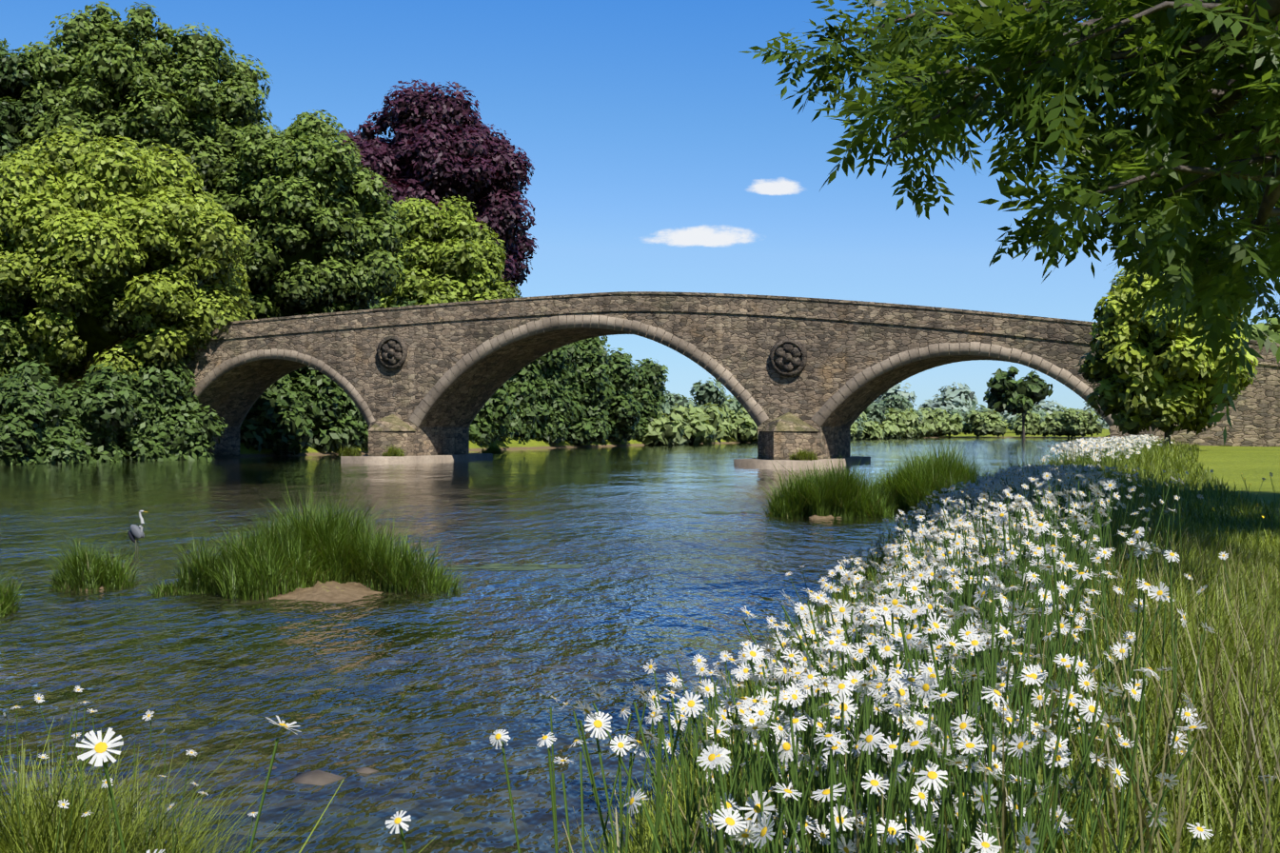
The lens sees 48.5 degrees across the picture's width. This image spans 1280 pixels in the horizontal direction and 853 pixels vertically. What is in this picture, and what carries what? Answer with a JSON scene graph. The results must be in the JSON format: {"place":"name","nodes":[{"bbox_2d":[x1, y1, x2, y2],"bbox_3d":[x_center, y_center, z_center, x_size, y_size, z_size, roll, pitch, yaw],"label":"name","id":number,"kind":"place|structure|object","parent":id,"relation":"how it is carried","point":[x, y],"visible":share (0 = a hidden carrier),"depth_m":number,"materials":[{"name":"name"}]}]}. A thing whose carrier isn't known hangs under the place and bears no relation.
{"place":"outdoors","nodes":[
{"label":"outdoors","id":0,"kind":"place"},
{"bbox_2d":[0,0,1279,413],"label":"sky","id":1,"kind":"structure","parent":0,"point":[664,155],"materials":[{"name":"blue"}]},
{"bbox_2d":[107,427,1279,694],"bbox_3d":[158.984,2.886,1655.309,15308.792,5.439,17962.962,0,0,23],"label":"terrain","id":2,"kind":"structure","parent":0,"point":[1255,465],"depth_m":57.48,"materials":[{"name":"green plant"}]},
{"bbox_2d":[0,573,23,610],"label":"reed stalks","id":3,"kind":"object","parent":2,"relation":"on","point":[7,590],"visible":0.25,"depth_m":19.25,"materials":[{"name":"green plant"}]},
{"bbox_2d":[0,287,41,391],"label":"tree","id":4,"kind":"object","parent":2,"relation":"on","point":[9,307],"visible":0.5,"depth_m":108.77,"materials":[{"name":"green plant"}]},
{"bbox_2d":[0,38,50,174],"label":"dark tree","id":5,"kind":"object","parent":2,"relation":"on","point":[13,117],"visible":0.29,"depth_m":131.48,"materials":[{"name":"green plant"}]},
{"bbox_2d":[0,355,227,464],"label":"bushes","id":6,"kind":"object","parent":2,"relation":"on","point":[156,414],"visible":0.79,"depth_m":105.82,"materials":[{"name":"green plant"}]},
{"bbox_2d":[0,125,256,390],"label":"green tree","id":7,"kind":"object","parent":2,"relation":"on","point":[102,250],"visible":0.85,"depth_m":110.88,"materials":[{"name":"green plant"}]},
{"bbox_2d":[0,685,257,852],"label":"daisies","id":8,"kind":"object","parent":2,"relation":"on","point":[38,698],"visible":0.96,"depth_m":6.46,"materials":[{"name":"white plant"}]},
{"bbox_2d":[0,0,273,203],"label":"tall tree","id":9,"kind":"object","parent":2,"relation":"on","point":[102,73],"visible":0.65,"depth_m":133.44,"materials":[{"name":"green plant"}]},
{"bbox_2d":[0,717,335,852],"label":"reed clump","id":10,"kind":"object","parent":2,"relation":"on","point":[39,829],"visible":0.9,"depth_m":6.61,"materials":[{"name":"green plant"}]},
{"bbox_2d":[4,757,348,852],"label":"grass blades","id":11,"kind":"object","parent":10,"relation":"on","point":[141,821],"visible":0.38,"depth_m":6.72,"materials":[{"name":"green plant"}]},
{"bbox_2d":[157,580,202,594],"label":"dry reed stalks","id":12,"kind":"object","parent":2,"relation":"on","point":[174,589],"visible":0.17,"depth_m":21.39,"materials":[{"name":"green plant"}]},
{"bbox_2d":[75,715,301,852],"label":"daisies","id":13,"kind":"object","parent":2,"relation":"on","point":[99,746],"visible":1,"depth_m":1.98,"materials":[{"name":"white plant"}]},
{"bbox_2d":[97,778,436,852],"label":"grass blades","id":14,"kind":"object","parent":2,"relation":"on","point":[322,816],"visible":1,"depth_m":2.54,"materials":[{"name":"green plant"}]},
{"bbox_2d":[196,109,408,373],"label":"green tree","id":15,"kind":"object","parent":2,"relation":"on","point":[301,196],"visible":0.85,"depth_m":130.30,"materials":[{"name":"green plant"}]},
{"bbox_2d":[267,580,385,602],"bbox_3d":[-4.910,2.853,22.287,6.306,1.138,7.282,0,0,21],"label":"island mound","id":16,"kind":"object","parent":2,"relation":"on","point":[332,591],"visible":0.06,"depth_m":20.95,"materials":[{"name":"brown soil"}]},
{"bbox_2d":[141,567,209,595],"bbox_3d":[-6.885,2.522,21.627,2.051,0.822,1.162,0,0,-2],"label":"reed tuft","id":17,"kind":"object","parent":16,"relation":"on","point":[170,589],"visible":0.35,"depth_m":21.40,"materials":[{"name":"green plant"}]},
{"bbox_2d":[161,498,463,599],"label":"grass blades","id":18,"kind":"object","parent":16,"relation":"on","point":[318,558],"visible":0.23,"depth_m":21.58,"materials":[{"name":"green plant"}]},
{"bbox_2d":[153,472,483,599],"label":"reed island","id":19,"kind":"structure","parent":16,"relation":"on","point":[330,542],"depth_m":21.59,"materials":[{"name":"green plant"}]},
{"bbox_2d":[288,295,381,374],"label":"tree","id":20,"kind":"object","parent":2,"relation":"on","point":[374,306],"depth_m":148.51,"materials":[{"name":"green plant"}]},
{"bbox_2d":[337,78,538,297],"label":"copper beech tree","id":21,"kind":"object","parent":2,"relation":"on","point":[436,149],"visible":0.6,"depth_m":177.47,"materials":[{"name":"purple plant"}]},
{"bbox_2d":[370,195,520,308],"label":"tree","id":22,"kind":"object","parent":2,"relation":"on","point":[450,255],"visible":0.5,"depth_m":160.73,"materials":[{"name":"green plant"}]},
{"bbox_2d":[239,295,669,455],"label":"trees","id":23,"kind":"object","parent":2,"relation":"on","point":[574,392],"visible":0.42,"depth_m":175.43,"materials":[{"name":"green plant"}]},
{"bbox_2d":[0,437,1098,852],"bbox_3d":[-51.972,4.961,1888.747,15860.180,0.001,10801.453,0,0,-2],"label":"river","id":24,"kind":"structure","parent":2,"relation":"on","point":[415,699],"depth_m":17.49,"materials":[{"name":"blue liquid"}]},
{"bbox_2d":[127,510,146,556],"bbox_3d":[-9.742,2.173,27.617,0.471,1.113,0.161,0,0,18],"label":"heron","id":25,"kind":"object","parent":24,"relation":"on","point":[135,531],"visible":0.98,"depth_m":27.58,"materials":[{"name":"grey"}]},
{"bbox_2d":[266,512,747,785],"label":"river stones","id":26,"kind":"object","parent":24,"relation":"on","point":[318,777],"visible":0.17,"depth_m":10.06,"materials":[{"name":"grey stone"}]},
{"bbox_2d":[432,562,585,570],"bbox_3d":[-2.387,2.500,25.459,2.860,0.031,1.293,0,0,-2],"label":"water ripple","id":27,"kind":"object","parent":24,"relation":"on","point":[494,565],"visible":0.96,"depth_m":25.31,"materials":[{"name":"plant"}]},
{"bbox_2d":[702,511,756,513],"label":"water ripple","id":28,"kind":"object","parent":24,"relation":"on","point":[718,512],"visible":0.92,"depth_m":41.78,"materials":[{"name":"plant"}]},
{"bbox_2d":[776,435,1279,650],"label":"bank grass","id":29,"kind":"structure","parent":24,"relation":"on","point":[1158,457],"depth_m":22.53,"materials":[{"name":"green plant"}]},
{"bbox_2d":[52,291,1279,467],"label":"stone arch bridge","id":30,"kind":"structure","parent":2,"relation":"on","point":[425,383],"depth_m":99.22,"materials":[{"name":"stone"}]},
{"bbox_2d":[336,442,361,456],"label":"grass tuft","id":31,"kind":"object","parent":30,"relation":"on","point":[349,451],"visible":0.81,"depth_m":105.62,"materials":[{"name":"green plant"}]},
{"bbox_2d":[381,444,404,455],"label":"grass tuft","id":32,"kind":"object","parent":30,"relation":"on","point":[397,452],"visible":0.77,"depth_m":104.92,"materials":[{"name":"green plant"}]},
{"bbox_2d":[480,443,503,453],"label":"grass tuft","id":33,"kind":"object","parent":30,"relation":"on","point":[493,449],"visible":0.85,"depth_m":117.72,"materials":[{"name":"green plant"}]},
{"bbox_2d":[787,447,820,460],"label":"grass tuft","id":34,"kind":"object","parent":30,"relation":"on","point":[802,456],"visible":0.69,"depth_m":92.13,"materials":[{"name":"green plant"}]},
{"bbox_2d":[610,359,924,437],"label":"bank trees","id":35,"kind":"object","parent":2,"relation":"on","point":[708,391],"visible":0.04,"depth_m":236.78,"materials":[{"name":"green plant"}]},
{"bbox_2d":[808,514,842,518],"bbox_3d":[5.097,2.882,40.714,5.410,1.042,5.816,0,0,-29],"label":"island mound","id":36,"kind":"object","parent":2,"relation":"on","point":[818,517],"visible":0.02,"depth_m":39.45,"materials":[{"name":"beige soil"}]},
{"bbox_2d":[748,450,905,517],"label":"reed island","id":37,"kind":"structure","parent":36,"relation":"on","point":[844,495],"depth_m":39.85,"materials":[{"name":"green plant"}]},
{"bbox_2d":[754,468,903,517],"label":"dry reed stalks","id":38,"kind":"object","parent":2,"relation":"on","point":[826,492],"visible":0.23,"depth_m":39.83,"materials":[{"name":"green plant"}]},
{"bbox_2d":[641,397,1102,445],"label":"bank bushes","id":39,"kind":"object","parent":2,"relation":"on","point":[680,425],"visible":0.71,"depth_m":344.15,"materials":[{"name":"green plant"}]},
{"bbox_2d":[676,395,1109,429],"bbox_3d":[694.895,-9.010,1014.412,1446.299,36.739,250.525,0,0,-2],"label":"distant tree line","id":40,"kind":"object","parent":2,"relation":"on","point":[1106,425],"depth_m":1001.75,"materials":[{"name":"green plant"}]},
{"bbox_2d":[546,483,1279,852],"bbox_3d":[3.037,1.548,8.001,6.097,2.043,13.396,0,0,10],"label":"meadow grass","id":41,"kind":"structure","parent":2,"relation":"on","point":[1221,825],"depth_m":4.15,"materials":[{"name":"green plant"}]},
{"bbox_2d":[385,470,1232,852],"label":"daisies","id":42,"kind":"object","parent":41,"relation":"on","point":[1008,537],"visible":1,"depth_m":3.08,"materials":[{"name":"white plant"}]},
{"bbox_2d":[848,432,1002,510],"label":"reed island","id":43,"kind":"structure","parent":2,"relation":"on","point":[933,469],"depth_m":43.74,"materials":[{"name":"green plant"}]},
{"bbox_2d":[872,451,987,509],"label":"reed stalks","id":44,"kind":"object","parent":2,"relation":"on","point":[926,480],"visible":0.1,"depth_m":43.62,"materials":[{"name":"green plant"}]},
{"bbox_2d":[584,597,1277,852],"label":"daisies","id":45,"kind":"object","parent":2,"relation":"on","point":[715,758],"visible":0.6,"depth_m":2.47,"materials":[{"name":"white plant"}]},
{"bbox_2d":[871,381,1105,428],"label":"distant tree line","id":46,"kind":"object","parent":2,"relation":"on","point":[964,400],"visible":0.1,"depth_m":628.71,"materials":[{"name":"green plant"}]},
{"bbox_2d":[942,403,1046,432],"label":"bushes","id":47,"kind":"object","parent":2,"relation":"on","point":[974,407],"visible":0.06,"depth_m":406.49,"materials":[{"name":"green plant"}]},
{"bbox_2d":[738,0,1279,446],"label":"ash tree","id":48,"kind":"object","parent":2,"relation":"on","point":[1195,84],"visible":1,"depth_m":6.58,"materials":[{"name":"green plant"}]},
{"bbox_2d":[983,365,1053,438],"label":"tree","id":49,"kind":"object","parent":2,"relation":"on","point":[1008,392],"visible":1,"depth_m":329.87,"materials":[{"name":"green plant"}]},
{"bbox_2d":[875,433,1177,561],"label":"daisies","id":50,"kind":"object","parent":2,"relation":"on","point":[1091,446],"visible":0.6,"depth_m":17.91,"materials":[{"name":"white plant"}]},
{"bbox_2d":[1074,261,1258,448],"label":"small tree","id":51,"kind":"object","parent":2,"relation":"on","point":[1144,376],"visible":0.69,"depth_m":64.78,"materials":[{"name":"green plant"}]},
{"bbox_2d":[1095,469,1275,555],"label":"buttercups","id":52,"kind":"object","parent":2,"relation":"on","point":[1208,504],"visible":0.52,"depth_m":15.59,"materials":[{"name":"yellow"}]},
{"bbox_2d":[1105,315,1279,439],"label":"bank trees","id":53,"kind":"object","parent":2,"relation":"on","point":[1272,324],"depth_m":121.26,"materials":[{"name":"green plant"}]},
{"bbox_2d":[1131,466,1276,545],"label":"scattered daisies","id":54,"kind":"object","parent":2,"relation":"on","point":[1200,496],"visible":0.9,"depth_m":15.97,"materials":[{"name":"white plant"}]},
{"bbox_2d":[1189,495,1279,553],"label":"lawn grass","id":55,"kind":"structure","parent":2,"relation":"on","point":[1241,520],"depth_m":15.20,"materials":[{"name":"green plant"}]},
{"bbox_3d":[-8.682,2.871,22.096,2.603,0.951,3.227,0,0,-2],"label":"island mound","id":56,"kind":"object","parent":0,"visible":0},
{"bbox_2d":[35,530,149,591],"bbox_3d":[-8.620,2.222,22.342,1.868,1.321,1.740,0,0,-2],"label":"reed tuft","id":57,"kind":"object","parent":56,"relation":"on","point":[93,581],"visible":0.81,"depth_m":22.15,"materials":[{"name":"green plant"}]},
{"bbox_3d":[-8.888,2.846,18.881,2.643,0.958,3.185,0,0,-2],"label":"island mound","id":58,"kind":"object","parent":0,"visible":0},
{"bbox_2d":[0,565,36,617],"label":"reed tuft","id":59,"kind":"object","parent":58,"relation":"on","point":[8,598],"visible":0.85,"depth_m":19.17,"materials":[{"name":"green plant"}]}
]}

